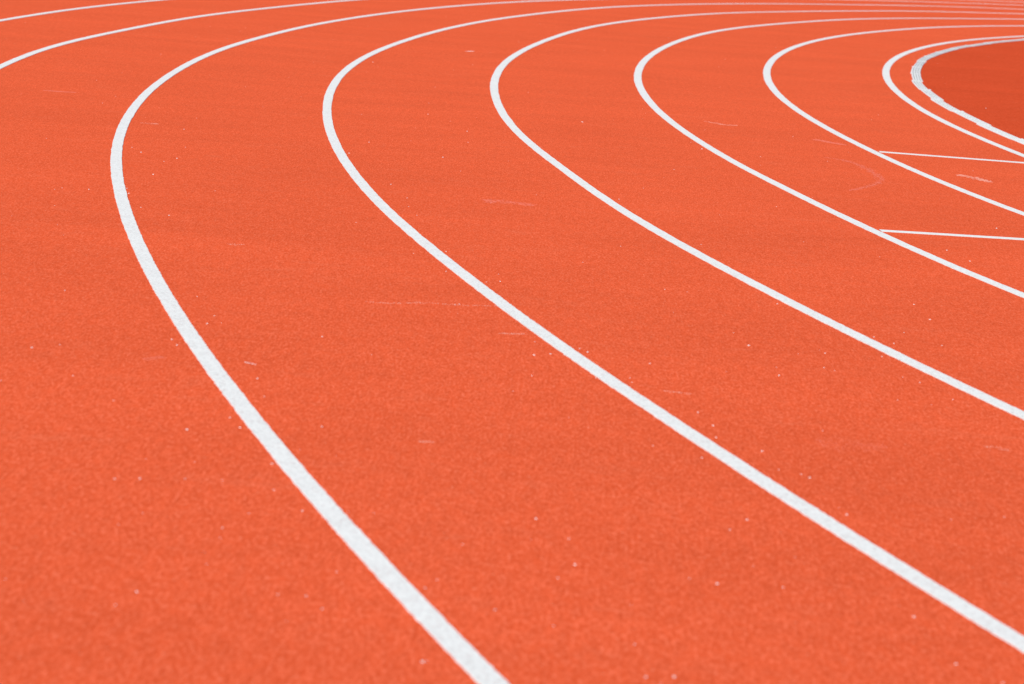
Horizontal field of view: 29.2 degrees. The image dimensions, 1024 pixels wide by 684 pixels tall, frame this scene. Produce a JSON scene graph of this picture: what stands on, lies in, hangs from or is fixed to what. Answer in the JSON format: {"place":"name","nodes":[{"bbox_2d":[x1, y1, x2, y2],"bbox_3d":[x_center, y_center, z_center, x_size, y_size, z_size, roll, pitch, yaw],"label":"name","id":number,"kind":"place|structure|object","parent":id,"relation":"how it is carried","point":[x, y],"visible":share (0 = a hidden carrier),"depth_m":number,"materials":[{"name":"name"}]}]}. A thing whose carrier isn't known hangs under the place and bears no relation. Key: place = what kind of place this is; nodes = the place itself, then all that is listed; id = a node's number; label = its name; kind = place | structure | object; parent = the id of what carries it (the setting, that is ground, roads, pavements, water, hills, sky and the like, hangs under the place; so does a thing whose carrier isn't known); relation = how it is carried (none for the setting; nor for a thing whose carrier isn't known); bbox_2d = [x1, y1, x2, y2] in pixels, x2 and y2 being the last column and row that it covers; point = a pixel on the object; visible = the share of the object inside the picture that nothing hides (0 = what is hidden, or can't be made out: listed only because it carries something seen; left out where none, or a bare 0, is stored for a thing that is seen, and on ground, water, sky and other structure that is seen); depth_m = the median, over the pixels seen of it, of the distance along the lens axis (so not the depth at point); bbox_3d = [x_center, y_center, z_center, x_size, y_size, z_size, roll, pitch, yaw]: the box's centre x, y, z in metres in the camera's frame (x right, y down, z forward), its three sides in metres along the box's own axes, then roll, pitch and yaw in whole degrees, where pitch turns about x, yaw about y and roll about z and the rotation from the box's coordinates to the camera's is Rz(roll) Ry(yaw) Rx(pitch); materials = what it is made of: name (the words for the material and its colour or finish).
{"place":"outdoors","nodes":[
{"label":"outdoors","id":0,"kind":"place"},
{"bbox_2d":[0,0,1023,683],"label":"running track","id":1,"kind":"structure","parent":0,"point":[692,562],"depth_m":6.79,"materials":[{"name":"rubber"}]},
{"bbox_2d":[0,0,161,21],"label":"lane line","id":2,"kind":"object","parent":1,"relation":"on","point":[73,9],"visible":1,"depth_m":20.67,"materials":[{"name":"white paint"}]},
{"bbox_2d":[370,301,489,305],"bbox_3d":[-0.292,-0.146,7.424,0.527,0.001,0.057,1,13,-12],"label":"scuff mark","id":3,"kind":"object","parent":1,"relation":"on","point":[427,303],"visible":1,"depth_m":7.42,"materials":[{"name":"rubber"}]},
{"bbox_2d":[0,27,1004,682],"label":"pale grit","id":4,"kind":"object","parent":1,"relation":"on","point":[532,375],"visible":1,"depth_m":5.96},
{"bbox_2d":[0,0,1010,68],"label":"lane line","id":5,"kind":"object","parent":1,"relation":"on","point":[11,61],"visible":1,"depth_m":18.56,"materials":[{"name":"white paint"}]},
{"bbox_2d":[482,199,533,205],"bbox_3d":[-0.013,-0.711,9.985,0.290,0.001,0.177,4,13,0],"label":"scuff mark","id":6,"kind":"object","parent":1,"relation":"on","point":[511,202],"visible":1,"depth_m":9.97,"materials":[{"name":"rubber"}]},
{"bbox_2d":[110,0,1008,683],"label":"lane line","id":7,"kind":"object","parent":1,"relation":"on","point":[450,640],"visible":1,"depth_m":5.45,"materials":[{"name":"white paint"}]},
{"bbox_2d":[322,3,1023,652],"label":"lane line","id":8,"kind":"object","parent":1,"relation":"on","point":[992,625],"visible":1,"depth_m":6.08,"materials":[{"name":"white paint"}]},
{"bbox_2d":[490,11,1023,419],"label":"lane line","id":9,"kind":"object","parent":1,"relation":"on","point":[891,352],"visible":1,"depth_m":8.90,"materials":[{"name":"white paint"}]},
{"bbox_2d":[811,139,845,144],"bbox_3d":[2.203,-1.390,13.664,0.100,0.001,0.300,-7,17,-40],"label":"scuff mark","id":10,"kind":"object","parent":1,"relation":"on","point":[828,142],"visible":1,"depth_m":13.66,"materials":[{"name":"rubber"}]},
{"bbox_2d":[634,18,1023,297],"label":"lane line","id":11,"kind":"object","parent":1,"relation":"on","point":[649,101],"visible":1,"depth_m":11.96,"materials":[{"name":"white paint"}]},
{"bbox_2d":[824,157,884,190],"bbox_3d":[2.132,-1.027,12.055,0.299,0.001,1.528,5,13,2],"label":"scuff mark","id":12,"kind":"object","parent":1,"relation":"on","point":[857,164],"visible":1,"depth_m":12.09,"materials":[{"name":"rubber"}]},
{"bbox_2d":[763,25,1023,215],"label":"lane line","id":13,"kind":"object","parent":1,"relation":"on","point":[767,76],"visible":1,"depth_m":15.08,"materials":[{"name":"white paint"}]},
{"bbox_2d":[879,229,1023,239],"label":"start mark","id":14,"kind":"object","parent":1,"relation":"on","point":[946,234],"visible":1,"depth_m":9.96,"materials":[{"name":"white paint"}]},
{"bbox_2d":[879,151,1023,162],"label":"start mark","id":15,"kind":"object","parent":1,"relation":"on","point":[951,157],"visible":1,"depth_m":13.29,"materials":[{"name":"white paint"}]},
{"bbox_2d":[882,36,1023,156],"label":"lane line","id":16,"kind":"object","parent":1,"relation":"on","point":[887,78],"visible":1,"depth_m":18.09,"materials":[{"name":"white paint"}]},
{"bbox_2d":[910,39,1023,144],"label":"kerb rail","id":17,"kind":"object","parent":1,"relation":"on","point":[917,80],"visible":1,"depth_m":18.41,"materials":[{"name":"metal"}]},
{"bbox_2d":[957,174,990,181],"bbox_3d":[2.901,-1.024,12.288,0.120,0.001,0.318,-3,15,-30],"label":"scuff mark","id":18,"kind":"object","parent":1,"relation":"on","point":[980,179],"visible":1,"depth_m":12.29,"materials":[{"name":"rubber"}]},
{"bbox_2d":[920,41,1023,138],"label":"infield apron","id":19,"kind":"object","parent":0,"point":[984,83],"visible":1,"depth_m":19.95,"materials":[{"name":"rubber"}]}
]}

